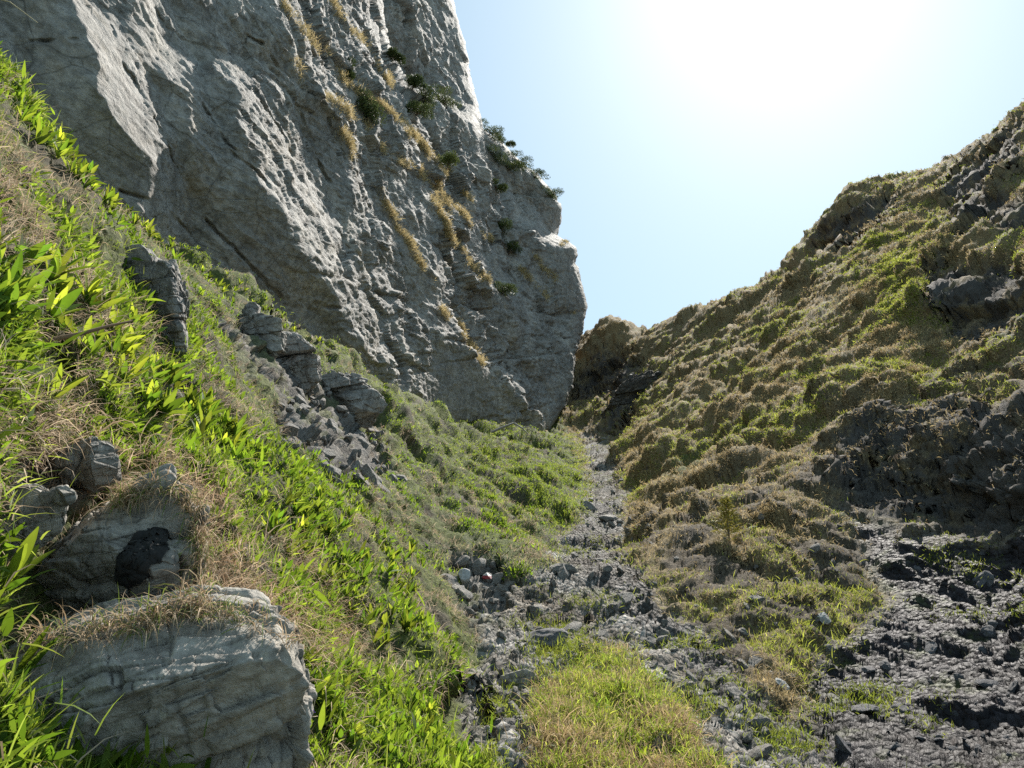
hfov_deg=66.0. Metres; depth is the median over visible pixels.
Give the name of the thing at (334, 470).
rock block
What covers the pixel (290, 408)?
rock block
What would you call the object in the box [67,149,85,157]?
leafy plant
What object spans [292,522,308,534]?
leafy plant
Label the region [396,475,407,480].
rock block
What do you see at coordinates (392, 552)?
leafy plant
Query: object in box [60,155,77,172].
leafy plant
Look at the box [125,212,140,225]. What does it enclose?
leafy plant
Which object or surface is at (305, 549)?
leafy plant
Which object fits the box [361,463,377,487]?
rock block
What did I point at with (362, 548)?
leafy plant
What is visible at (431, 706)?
leafy plant
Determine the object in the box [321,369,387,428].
boulder
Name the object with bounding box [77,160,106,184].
leafy plant
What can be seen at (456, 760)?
leafy ground cover
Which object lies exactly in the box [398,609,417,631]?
leafy plant
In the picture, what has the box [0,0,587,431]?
cliff
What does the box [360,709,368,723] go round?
leafy plant
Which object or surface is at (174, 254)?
leafy plant
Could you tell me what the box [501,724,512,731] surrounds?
stone
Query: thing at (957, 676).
stone
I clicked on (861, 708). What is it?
stone
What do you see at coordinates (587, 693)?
mound grass
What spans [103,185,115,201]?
leafy plant
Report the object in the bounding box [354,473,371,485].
rock block
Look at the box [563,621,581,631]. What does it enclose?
stone
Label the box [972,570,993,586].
stone
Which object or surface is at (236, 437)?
leafy plant
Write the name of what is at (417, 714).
leafy plant
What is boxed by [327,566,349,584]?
leafy plant
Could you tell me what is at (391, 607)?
leafy plant
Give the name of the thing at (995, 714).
wet scree
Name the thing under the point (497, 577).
rock block
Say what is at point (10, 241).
leafy plant
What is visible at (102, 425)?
leafy plant
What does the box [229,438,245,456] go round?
leafy plant
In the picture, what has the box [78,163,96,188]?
leafy plant
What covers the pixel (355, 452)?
rock block
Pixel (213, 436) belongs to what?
leafy plant
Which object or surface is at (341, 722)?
leafy plant
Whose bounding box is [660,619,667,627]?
stone
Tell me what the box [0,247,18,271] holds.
leafy plant
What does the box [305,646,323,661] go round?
leafy plant
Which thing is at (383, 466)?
rock block
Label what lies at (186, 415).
leafy plant
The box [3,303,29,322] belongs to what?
leafy plant
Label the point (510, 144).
dwarf pine
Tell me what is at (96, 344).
leafy plant
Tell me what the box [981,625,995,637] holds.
stone
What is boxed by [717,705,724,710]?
stone
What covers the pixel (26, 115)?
leafy plant
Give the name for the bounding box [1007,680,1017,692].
stone
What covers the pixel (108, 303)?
leafy plant
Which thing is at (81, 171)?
leafy plant
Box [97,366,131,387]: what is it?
leafy plant
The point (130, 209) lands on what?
leafy plant
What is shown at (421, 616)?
leafy plant
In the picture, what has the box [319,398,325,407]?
rock block
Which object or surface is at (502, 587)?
rock block
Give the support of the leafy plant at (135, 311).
on the slope
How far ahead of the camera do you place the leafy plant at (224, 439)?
4.78 m
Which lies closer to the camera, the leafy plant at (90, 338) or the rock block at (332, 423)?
the leafy plant at (90, 338)
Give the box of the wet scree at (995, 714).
[797,502,1023,767]
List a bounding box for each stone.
[51,484,76,506]
[458,568,470,583]
[481,572,492,583]
[493,718,501,724]
[497,706,504,718]
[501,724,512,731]
[502,666,511,674]
[506,700,521,717]
[511,692,519,706]
[519,717,524,729]
[520,723,535,744]
[524,635,531,641]
[525,622,534,630]
[527,604,543,616]
[550,579,556,585]
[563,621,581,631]
[578,643,589,650]
[587,571,593,580]
[597,630,608,636]
[608,618,616,622]
[609,604,618,611]
[614,592,632,605]
[623,630,631,635]
[632,644,640,650]
[642,636,657,648]
[649,661,657,667]
[651,736,665,753]
[656,635,668,644]
[659,731,671,744]
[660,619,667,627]
[660,628,669,637]
[660,677,674,683]
[663,665,669,671]
[677,681,694,691]
[686,670,697,681]
[705,690,717,696]
[711,634,718,642]
[711,716,722,723]
[714,702,727,711]
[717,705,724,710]
[721,628,737,643]
[725,686,745,699]
[728,703,745,717]
[735,723,742,729]
[736,659,748,668]
[737,627,750,638]
[741,731,752,742]
[743,602,751,609]
[748,595,764,602]
[748,655,762,666]
[749,743,772,761]
[750,714,770,731]
[758,513,764,519]
[760,726,770,741]
[775,678,789,689]
[793,577,801,583]
[809,543,820,552]
[817,612,830,623]
[823,644,833,651]
[827,558,835,566]
[834,734,852,754]
[851,703,878,713]
[861,666,874,673]
[879,661,890,670]
[890,703,909,713]
[890,742,900,749]
[914,735,925,740]
[924,641,936,653]
[941,701,947,708]
[947,746,957,750]
[951,710,958,716]
[953,673,963,680]
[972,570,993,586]
[974,679,998,687]
[974,743,981,753]
[976,578,986,588]
[978,645,986,653]
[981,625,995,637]
[987,620,997,627]
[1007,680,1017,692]
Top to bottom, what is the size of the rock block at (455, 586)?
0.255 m
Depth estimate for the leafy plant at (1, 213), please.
2.79 m
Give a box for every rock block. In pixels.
[276,418,284,428]
[278,401,285,411]
[282,422,298,436]
[287,405,293,411]
[287,440,299,448]
[294,394,305,403]
[296,387,305,399]
[299,403,310,408]
[301,407,309,415]
[306,439,312,445]
[318,456,328,469]
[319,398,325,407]
[319,435,326,445]
[321,448,335,460]
[325,465,340,478]
[327,418,338,434]
[331,475,342,483]
[336,405,348,412]
[345,433,353,443]
[349,460,363,471]
[350,448,357,460]
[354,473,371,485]
[355,448,361,457]
[356,436,368,445]
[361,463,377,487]
[366,428,377,433]
[371,440,376,449]
[376,430,384,436]
[377,481,389,492]
[380,464,387,472]
[388,474,397,482]
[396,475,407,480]
[440,573,459,584]
[451,584,464,591]
[452,555,469,568]
[456,587,472,601]
[465,608,474,615]
[466,583,472,591]
[471,558,485,577]
[472,604,478,611]
[478,600,482,608]
[484,567,490,573]
[488,586,494,592]
[488,597,494,603]
[490,561,495,569]
[491,572,502,585]
[495,584,508,595]
[496,593,503,602]
[496,631,506,639]
[497,588,509,596]
[504,581,515,590]
[527,628,567,649]
[549,563,576,572]
[557,563,568,579]
[571,552,577,557]
[583,500,597,509]
[598,514,617,521]
[603,565,612,572]
[608,521,615,527]
[617,566,623,572]
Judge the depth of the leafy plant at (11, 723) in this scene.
1.62 m
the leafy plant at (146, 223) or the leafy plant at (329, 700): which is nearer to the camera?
the leafy plant at (329, 700)
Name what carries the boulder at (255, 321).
on the slope
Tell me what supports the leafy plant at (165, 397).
on the slope
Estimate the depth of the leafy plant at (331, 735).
3.06 m
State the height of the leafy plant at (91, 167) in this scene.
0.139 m
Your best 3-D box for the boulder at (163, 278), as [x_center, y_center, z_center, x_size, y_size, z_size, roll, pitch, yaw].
[-2.575,-0.490,5.578,0.542,0.873,1.080,9,-20,-25]
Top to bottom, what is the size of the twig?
0.277 m
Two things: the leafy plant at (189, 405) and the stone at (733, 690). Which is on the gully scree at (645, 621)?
the stone at (733, 690)
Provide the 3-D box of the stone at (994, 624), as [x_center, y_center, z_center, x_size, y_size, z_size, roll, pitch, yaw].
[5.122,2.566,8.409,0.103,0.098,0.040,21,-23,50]
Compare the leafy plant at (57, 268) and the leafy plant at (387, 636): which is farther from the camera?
the leafy plant at (387, 636)
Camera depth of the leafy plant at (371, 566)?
5.36 m
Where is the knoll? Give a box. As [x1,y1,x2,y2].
[567,315,664,403]
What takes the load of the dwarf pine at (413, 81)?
on the cliff
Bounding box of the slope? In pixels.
[0,74,588,767]
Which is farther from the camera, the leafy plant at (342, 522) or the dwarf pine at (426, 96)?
the dwarf pine at (426, 96)
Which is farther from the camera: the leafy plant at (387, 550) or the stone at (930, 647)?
the stone at (930, 647)
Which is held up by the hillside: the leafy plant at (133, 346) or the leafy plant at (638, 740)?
the leafy plant at (638, 740)
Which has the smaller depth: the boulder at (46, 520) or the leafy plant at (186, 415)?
the boulder at (46, 520)
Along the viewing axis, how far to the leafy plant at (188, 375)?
5.03 m
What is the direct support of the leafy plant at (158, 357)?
on the slope
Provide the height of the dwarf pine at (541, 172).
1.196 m
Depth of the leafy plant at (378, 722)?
3.50 m
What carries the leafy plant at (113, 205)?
on the slope
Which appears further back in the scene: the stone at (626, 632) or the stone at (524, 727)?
the stone at (626, 632)
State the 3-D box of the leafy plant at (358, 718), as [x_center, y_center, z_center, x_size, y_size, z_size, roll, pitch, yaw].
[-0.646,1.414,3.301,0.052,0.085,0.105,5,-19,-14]
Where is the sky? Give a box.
[454,0,1023,333]
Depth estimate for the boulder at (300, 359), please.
11.59 m
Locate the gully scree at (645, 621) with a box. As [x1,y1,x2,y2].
[457,430,864,767]
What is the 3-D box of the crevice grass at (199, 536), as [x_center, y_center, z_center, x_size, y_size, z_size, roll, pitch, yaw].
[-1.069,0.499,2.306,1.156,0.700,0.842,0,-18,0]
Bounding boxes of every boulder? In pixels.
[0,483,68,552]
[7,584,316,767]
[36,463,210,615]
[53,436,121,493]
[123,244,189,353]
[238,302,287,358]
[275,331,321,396]
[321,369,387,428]
[497,669,537,685]
[601,370,661,414]
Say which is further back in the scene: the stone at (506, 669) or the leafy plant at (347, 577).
the stone at (506, 669)
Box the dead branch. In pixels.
[492,411,537,435]
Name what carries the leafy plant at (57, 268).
on the slope
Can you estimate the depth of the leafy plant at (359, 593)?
4.78 m
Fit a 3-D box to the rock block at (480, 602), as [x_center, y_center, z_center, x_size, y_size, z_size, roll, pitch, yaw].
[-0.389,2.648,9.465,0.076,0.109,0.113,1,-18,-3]
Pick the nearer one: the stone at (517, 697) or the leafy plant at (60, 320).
the leafy plant at (60, 320)
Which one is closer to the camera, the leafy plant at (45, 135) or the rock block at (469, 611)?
the leafy plant at (45, 135)
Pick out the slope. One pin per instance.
(254, 358)
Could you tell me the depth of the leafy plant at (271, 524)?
4.16 m
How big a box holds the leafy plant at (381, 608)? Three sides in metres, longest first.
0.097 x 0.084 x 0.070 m
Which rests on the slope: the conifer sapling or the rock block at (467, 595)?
the rock block at (467, 595)
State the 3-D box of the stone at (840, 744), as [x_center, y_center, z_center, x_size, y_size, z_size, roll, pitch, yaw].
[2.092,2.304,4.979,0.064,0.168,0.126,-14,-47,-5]
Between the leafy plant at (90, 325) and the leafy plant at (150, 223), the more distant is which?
the leafy plant at (150, 223)
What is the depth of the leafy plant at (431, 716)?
3.90 m
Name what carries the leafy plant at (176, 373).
on the slope
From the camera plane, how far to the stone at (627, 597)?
9.14 m
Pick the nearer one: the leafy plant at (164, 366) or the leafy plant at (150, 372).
the leafy plant at (150, 372)
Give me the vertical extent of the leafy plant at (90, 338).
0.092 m
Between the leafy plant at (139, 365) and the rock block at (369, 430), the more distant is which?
the rock block at (369, 430)
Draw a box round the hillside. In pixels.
[506,102,1023,767]
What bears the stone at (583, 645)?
on the gully scree at (645, 621)
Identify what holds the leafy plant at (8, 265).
on the slope
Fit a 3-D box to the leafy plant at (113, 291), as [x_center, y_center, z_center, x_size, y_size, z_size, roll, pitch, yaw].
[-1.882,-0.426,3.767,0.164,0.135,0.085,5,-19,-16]
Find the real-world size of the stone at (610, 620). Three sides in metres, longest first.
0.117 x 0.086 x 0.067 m
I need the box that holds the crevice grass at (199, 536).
[2,457,317,670]
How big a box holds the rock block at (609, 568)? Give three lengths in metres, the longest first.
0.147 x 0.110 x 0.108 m
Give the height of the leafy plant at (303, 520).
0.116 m
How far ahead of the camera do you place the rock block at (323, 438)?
9.44 m
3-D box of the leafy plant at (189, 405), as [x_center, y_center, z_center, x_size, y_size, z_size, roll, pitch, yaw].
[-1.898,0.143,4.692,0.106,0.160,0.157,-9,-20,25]
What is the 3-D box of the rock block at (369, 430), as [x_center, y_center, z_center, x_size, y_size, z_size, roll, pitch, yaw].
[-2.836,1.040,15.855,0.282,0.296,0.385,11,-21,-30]
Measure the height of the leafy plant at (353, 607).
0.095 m
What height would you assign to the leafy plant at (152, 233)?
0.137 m
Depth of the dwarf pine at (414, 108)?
43.61 m
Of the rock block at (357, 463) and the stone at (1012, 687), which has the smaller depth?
the stone at (1012, 687)
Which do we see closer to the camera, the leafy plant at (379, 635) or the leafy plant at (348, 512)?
the leafy plant at (379, 635)
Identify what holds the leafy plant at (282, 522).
on the slope
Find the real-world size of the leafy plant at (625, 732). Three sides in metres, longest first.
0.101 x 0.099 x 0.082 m
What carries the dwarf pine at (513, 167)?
on the cliff
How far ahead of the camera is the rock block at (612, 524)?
17.89 m
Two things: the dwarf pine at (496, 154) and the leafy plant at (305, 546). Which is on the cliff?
the dwarf pine at (496, 154)
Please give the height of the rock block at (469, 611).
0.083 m
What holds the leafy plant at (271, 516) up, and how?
on the slope
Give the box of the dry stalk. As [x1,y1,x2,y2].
[2,0,37,22]
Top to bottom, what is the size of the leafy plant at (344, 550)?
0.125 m
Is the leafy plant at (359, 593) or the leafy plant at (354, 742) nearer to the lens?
the leafy plant at (354, 742)
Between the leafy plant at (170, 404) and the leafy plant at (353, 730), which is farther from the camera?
the leafy plant at (170, 404)
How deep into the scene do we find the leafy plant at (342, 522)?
5.41 m
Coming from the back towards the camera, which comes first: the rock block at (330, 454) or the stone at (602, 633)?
the rock block at (330, 454)
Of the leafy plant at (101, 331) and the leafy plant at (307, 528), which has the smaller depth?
the leafy plant at (101, 331)
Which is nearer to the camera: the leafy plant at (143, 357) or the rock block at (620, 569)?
the leafy plant at (143, 357)
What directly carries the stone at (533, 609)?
on the gully scree at (645, 621)
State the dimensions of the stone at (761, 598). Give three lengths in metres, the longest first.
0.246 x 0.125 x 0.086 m
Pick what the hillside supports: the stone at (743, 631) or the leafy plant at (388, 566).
the stone at (743, 631)
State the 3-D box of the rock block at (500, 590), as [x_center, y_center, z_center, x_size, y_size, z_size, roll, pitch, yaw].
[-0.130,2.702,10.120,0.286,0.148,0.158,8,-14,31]
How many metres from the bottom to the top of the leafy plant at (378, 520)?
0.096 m
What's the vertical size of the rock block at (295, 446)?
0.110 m
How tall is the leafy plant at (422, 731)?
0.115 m
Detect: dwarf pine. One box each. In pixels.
[346,57,356,80]
[355,88,378,118]
[363,102,386,126]
[386,47,405,64]
[404,74,427,90]
[406,99,433,119]
[416,83,443,108]
[433,85,462,109]
[436,150,459,169]
[482,118,505,142]
[486,143,509,165]
[492,178,508,193]
[493,281,518,296]
[495,131,515,147]
[498,217,513,237]
[501,159,526,172]
[504,240,522,255]
[508,150,533,168]
[528,167,548,180]
[540,185,564,199]
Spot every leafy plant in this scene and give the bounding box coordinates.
[0,207,7,225]
[0,216,8,224]
[0,227,19,249]
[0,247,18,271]
[0,249,26,273]
[0,257,39,290]
[0,625,59,679]
[1,526,55,586]
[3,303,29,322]
[7,282,52,312]
[7,707,60,749]
[15,250,44,293]
[17,106,35,121]
[17,235,58,267]
[20,86,37,104]
[31,281,58,300]
[35,125,55,136]
[35,266,67,285]
[36,115,59,144]
[36,237,61,254]
[45,131,58,145]
[46,250,75,282]
[46,281,83,320]
[48,362,87,398]
[50,240,96,272]
[51,124,74,141]
[52,270,80,292]
[53,139,74,158]
[54,311,87,332]
[56,280,83,295]
[59,313,73,332]
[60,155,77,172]
[62,135,76,152]
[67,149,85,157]
[68,160,89,177]
[70,315,112,339]
[71,144,82,160]
[74,328,105,361]
[75,157,82,165]
[75,271,112,298]
[75,737,85,762]
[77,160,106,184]
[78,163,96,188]
[83,288,102,308]
[85,158,98,176]
[87,334,112,353]
[90,415,116,436]
[91,174,100,190]
[93,291,126,313]
[95,324,110,346]
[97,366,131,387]
[98,305,136,334]
[100,283,132,306]
[102,332,136,361]
[102,335,121,348]
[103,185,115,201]
[105,197,120,209]
[108,188,122,204]
[111,353,150,382]
[113,327,130,335]
[113,327,145,344]
[116,346,134,365]
[119,354,139,382]
[122,341,145,354]
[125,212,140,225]
[125,319,143,334]
[125,347,148,370]
[126,204,138,212]
[129,325,149,350]
[129,356,152,382]
[131,302,153,319]
[136,350,151,360]
[138,391,163,414]
[139,376,169,403]
[141,219,156,231]
[142,217,149,228]
[142,357,162,384]
[146,225,159,236]
[147,354,163,370]
[152,369,169,378]
[155,371,170,383]
[157,352,174,371]
[157,381,191,416]
[158,391,168,404]
[161,355,188,371]
[162,366,188,386]
[168,238,177,248]
[170,406,192,429]
[172,248,182,258]
[173,376,191,389]
[177,384,202,401]
[181,370,198,380]
[184,393,204,410]
[185,397,208,415]
[191,417,217,441]
[193,395,215,413]
[194,402,220,429]
[200,384,215,406]
[203,386,222,400]
[204,396,227,414]
[206,428,225,442]
[218,425,234,445]
[223,404,239,427]
[226,419,249,435]
[229,411,259,431]
[229,432,240,445]
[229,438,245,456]
[259,509,284,535]
[261,511,281,521]
[268,510,288,521]
[275,516,293,533]
[282,478,295,492]
[284,487,306,505]
[286,524,307,542]
[286,538,309,556]
[290,500,309,514]
[292,496,309,516]
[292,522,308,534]
[293,537,313,550]
[296,513,312,527]
[296,538,323,557]
[300,523,315,538]
[301,519,316,533]
[302,500,316,516]
[305,512,320,521]
[305,561,333,581]
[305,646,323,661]
[307,661,339,690]
[310,484,327,500]
[312,496,326,514]
[313,513,327,525]
[315,690,341,714]
[317,520,335,536]
[318,729,338,745]
[326,517,346,536]
[326,588,341,604]
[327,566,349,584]
[327,716,351,735]
[329,729,347,746]
[330,562,342,576]
[331,700,343,719]
[334,512,351,531]
[336,695,356,719]
[340,543,353,559]
[340,568,355,584]
[341,669,358,688]
[343,517,354,528]
[344,505,356,516]
[347,717,364,740]
[347,729,363,744]
[348,596,362,611]
[349,718,365,734]
[352,540,371,552]
[352,712,364,724]
[353,547,365,562]
[354,588,366,598]
[356,562,371,579]
[358,556,371,568]
[360,503,370,514]
[360,560,378,575]
[360,605,375,628]
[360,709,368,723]
[360,729,368,740]
[362,601,380,619]
[363,547,372,559]
[366,699,381,717]
[368,624,387,644]
[371,711,385,728]
[374,514,381,523]
[376,539,386,550]
[376,601,386,615]
[377,612,389,627]
[382,542,393,553]
[383,627,398,644]
[384,560,397,573]
[387,559,402,572]
[388,600,401,614]
[389,548,398,557]
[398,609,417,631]
[400,610,419,631]
[401,548,410,559]
[401,562,412,574]
[402,580,414,592]
[406,566,419,578]
[406,599,421,612]
[407,706,424,721]
[409,541,417,555]
[410,539,417,548]
[412,610,431,624]
[413,582,420,593]
[417,723,436,741]
[418,719,435,732]
[423,710,442,725]
[426,698,440,712]
[616,727,628,741]
[618,679,629,692]
[625,727,637,739]
[628,735,641,747]
[636,745,654,753]
[636,750,649,759]
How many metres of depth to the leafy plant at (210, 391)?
5.10 m
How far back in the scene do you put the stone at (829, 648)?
7.93 m
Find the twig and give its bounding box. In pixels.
[32,320,132,342]
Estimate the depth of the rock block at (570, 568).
10.57 m
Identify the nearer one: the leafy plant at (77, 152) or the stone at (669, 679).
the leafy plant at (77, 152)
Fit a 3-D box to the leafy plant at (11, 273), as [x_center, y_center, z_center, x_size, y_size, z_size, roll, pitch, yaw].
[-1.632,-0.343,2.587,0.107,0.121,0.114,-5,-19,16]
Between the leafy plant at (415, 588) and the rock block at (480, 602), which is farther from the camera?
the rock block at (480, 602)
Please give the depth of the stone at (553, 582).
10.07 m
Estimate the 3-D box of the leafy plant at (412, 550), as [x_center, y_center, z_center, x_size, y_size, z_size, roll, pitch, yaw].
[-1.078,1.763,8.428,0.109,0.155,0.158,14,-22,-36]
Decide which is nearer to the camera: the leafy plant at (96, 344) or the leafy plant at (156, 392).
the leafy plant at (96, 344)
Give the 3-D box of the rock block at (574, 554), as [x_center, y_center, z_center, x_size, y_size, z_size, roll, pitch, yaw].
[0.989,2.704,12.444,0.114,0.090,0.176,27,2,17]
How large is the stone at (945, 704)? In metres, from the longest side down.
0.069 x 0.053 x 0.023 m
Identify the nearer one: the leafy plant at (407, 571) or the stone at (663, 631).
the leafy plant at (407, 571)
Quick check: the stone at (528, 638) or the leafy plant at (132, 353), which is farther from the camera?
the stone at (528, 638)
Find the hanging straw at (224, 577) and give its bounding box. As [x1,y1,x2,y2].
[26,401,386,718]
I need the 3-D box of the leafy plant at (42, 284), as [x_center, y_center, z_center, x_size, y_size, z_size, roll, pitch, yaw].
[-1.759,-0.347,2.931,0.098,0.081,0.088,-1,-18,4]
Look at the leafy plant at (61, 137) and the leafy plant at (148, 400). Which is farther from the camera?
the leafy plant at (61, 137)
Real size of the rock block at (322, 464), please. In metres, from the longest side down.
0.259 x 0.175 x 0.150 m
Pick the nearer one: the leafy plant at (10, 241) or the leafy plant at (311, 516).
the leafy plant at (10, 241)
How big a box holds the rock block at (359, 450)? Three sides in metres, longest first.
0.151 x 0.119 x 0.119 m
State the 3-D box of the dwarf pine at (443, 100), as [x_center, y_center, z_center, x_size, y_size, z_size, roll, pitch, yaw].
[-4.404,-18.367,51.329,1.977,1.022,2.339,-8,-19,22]
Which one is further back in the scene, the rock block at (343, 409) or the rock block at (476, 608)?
the rock block at (343, 409)
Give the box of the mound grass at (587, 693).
[510,622,748,767]
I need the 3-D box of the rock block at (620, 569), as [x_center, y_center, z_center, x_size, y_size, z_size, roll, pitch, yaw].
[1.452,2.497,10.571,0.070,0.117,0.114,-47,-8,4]
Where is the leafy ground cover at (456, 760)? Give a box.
[0,40,588,767]
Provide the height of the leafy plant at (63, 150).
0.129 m
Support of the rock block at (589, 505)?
on the gully scree at (645, 621)
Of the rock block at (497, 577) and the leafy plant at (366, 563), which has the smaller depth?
the leafy plant at (366, 563)
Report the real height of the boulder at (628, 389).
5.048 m
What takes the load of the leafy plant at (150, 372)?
on the slope
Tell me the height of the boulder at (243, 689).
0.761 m
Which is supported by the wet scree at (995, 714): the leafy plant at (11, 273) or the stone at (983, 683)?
the stone at (983, 683)
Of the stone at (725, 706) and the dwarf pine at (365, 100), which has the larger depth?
the dwarf pine at (365, 100)
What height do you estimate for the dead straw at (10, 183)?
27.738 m
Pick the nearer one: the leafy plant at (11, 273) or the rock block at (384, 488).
the leafy plant at (11, 273)
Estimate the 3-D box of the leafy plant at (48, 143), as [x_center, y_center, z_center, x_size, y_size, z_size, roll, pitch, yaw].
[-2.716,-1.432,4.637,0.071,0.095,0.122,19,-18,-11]
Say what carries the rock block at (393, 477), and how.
on the slope
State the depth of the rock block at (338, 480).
7.68 m
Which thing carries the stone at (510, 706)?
on the gully scree at (645, 621)
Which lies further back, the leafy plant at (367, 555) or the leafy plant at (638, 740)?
the leafy plant at (367, 555)
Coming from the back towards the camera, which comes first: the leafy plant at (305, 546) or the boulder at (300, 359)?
the boulder at (300, 359)
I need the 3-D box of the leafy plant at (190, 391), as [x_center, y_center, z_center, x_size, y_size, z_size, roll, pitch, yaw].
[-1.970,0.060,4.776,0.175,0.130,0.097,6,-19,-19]
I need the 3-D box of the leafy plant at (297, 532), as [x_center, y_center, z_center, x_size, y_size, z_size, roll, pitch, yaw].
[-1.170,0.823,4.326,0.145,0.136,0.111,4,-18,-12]
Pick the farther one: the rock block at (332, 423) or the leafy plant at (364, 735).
the rock block at (332, 423)
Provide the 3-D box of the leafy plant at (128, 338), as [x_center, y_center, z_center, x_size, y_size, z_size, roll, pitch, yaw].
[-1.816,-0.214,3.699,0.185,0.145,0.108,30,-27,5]
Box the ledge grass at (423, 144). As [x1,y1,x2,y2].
[279,0,576,367]
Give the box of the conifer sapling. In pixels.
[708,497,748,541]
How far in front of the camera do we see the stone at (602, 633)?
7.92 m
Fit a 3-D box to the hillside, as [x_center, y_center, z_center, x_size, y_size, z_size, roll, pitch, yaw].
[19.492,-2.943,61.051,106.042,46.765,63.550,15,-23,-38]
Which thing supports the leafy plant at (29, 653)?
on the slope
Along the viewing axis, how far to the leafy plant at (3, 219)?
2.76 m
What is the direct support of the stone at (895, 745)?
on the wet scree at (995, 714)
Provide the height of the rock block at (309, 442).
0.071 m
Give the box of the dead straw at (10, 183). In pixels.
[0,55,587,767]
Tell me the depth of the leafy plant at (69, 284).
3.19 m
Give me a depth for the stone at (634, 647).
7.08 m
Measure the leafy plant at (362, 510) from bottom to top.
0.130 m
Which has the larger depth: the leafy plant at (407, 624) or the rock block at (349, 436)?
the rock block at (349, 436)
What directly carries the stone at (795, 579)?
on the hillside
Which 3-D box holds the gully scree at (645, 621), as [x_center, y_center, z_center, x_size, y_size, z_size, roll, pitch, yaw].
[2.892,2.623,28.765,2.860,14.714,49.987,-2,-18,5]
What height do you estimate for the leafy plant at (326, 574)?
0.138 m
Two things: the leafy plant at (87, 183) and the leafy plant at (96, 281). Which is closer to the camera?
the leafy plant at (96, 281)
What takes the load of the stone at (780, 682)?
on the hillside
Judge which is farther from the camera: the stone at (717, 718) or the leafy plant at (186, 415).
the stone at (717, 718)
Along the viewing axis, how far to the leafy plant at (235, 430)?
5.01 m
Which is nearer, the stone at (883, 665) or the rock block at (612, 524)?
the stone at (883, 665)
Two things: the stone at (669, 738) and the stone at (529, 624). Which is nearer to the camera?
the stone at (669, 738)
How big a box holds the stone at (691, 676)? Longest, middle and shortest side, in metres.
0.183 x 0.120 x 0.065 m
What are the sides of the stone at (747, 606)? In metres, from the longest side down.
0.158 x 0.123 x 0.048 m
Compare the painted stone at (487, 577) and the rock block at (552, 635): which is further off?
the painted stone at (487, 577)
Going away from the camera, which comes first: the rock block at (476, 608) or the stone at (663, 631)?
the stone at (663, 631)
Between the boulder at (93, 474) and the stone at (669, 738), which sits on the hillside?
the stone at (669, 738)
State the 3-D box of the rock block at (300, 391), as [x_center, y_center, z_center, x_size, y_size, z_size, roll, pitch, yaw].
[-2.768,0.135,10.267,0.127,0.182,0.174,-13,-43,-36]
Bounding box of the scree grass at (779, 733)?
[459,438,1023,767]
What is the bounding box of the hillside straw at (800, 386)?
[466,98,1023,767]
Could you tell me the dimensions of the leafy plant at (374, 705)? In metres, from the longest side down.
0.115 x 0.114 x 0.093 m
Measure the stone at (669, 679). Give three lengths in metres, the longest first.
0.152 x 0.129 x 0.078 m
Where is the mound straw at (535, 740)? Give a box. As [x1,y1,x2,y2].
[496,633,741,767]
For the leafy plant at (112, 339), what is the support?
on the slope
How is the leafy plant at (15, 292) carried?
on the slope
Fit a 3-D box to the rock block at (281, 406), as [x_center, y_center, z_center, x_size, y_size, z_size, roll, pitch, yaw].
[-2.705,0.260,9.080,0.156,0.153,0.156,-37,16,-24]
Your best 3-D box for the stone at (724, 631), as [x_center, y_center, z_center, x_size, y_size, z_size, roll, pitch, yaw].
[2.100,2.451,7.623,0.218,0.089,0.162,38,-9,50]
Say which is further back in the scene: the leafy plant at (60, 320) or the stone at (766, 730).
the stone at (766, 730)
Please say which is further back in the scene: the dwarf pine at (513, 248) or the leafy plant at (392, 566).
the dwarf pine at (513, 248)
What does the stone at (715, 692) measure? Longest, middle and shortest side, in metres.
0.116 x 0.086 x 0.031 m
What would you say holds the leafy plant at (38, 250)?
on the slope
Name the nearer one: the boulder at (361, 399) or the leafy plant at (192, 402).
the leafy plant at (192, 402)
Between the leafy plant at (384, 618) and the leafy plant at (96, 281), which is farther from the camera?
the leafy plant at (384, 618)
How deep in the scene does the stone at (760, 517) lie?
12.62 m
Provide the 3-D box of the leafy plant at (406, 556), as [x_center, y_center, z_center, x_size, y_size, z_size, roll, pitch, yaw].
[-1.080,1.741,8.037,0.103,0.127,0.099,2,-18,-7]
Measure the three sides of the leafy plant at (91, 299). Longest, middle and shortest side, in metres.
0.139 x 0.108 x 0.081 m
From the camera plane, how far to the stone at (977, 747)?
5.39 m
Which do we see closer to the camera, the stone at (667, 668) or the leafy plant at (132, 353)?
the leafy plant at (132, 353)
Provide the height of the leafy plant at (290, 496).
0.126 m
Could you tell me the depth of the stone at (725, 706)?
5.60 m
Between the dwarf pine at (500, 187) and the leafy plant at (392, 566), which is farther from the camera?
the dwarf pine at (500, 187)
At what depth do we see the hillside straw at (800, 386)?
22.06 m
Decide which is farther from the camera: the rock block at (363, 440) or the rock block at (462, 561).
the rock block at (363, 440)
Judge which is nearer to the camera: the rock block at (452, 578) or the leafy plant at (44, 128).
the leafy plant at (44, 128)
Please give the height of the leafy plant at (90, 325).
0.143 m
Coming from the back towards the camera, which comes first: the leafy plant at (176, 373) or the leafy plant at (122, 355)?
the leafy plant at (176, 373)
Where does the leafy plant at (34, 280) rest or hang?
on the slope
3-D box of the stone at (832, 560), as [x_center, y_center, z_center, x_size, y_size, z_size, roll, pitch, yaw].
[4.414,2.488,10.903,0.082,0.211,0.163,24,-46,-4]
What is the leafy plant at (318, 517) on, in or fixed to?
on the slope
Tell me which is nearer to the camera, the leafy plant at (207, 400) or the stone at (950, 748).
the leafy plant at (207, 400)

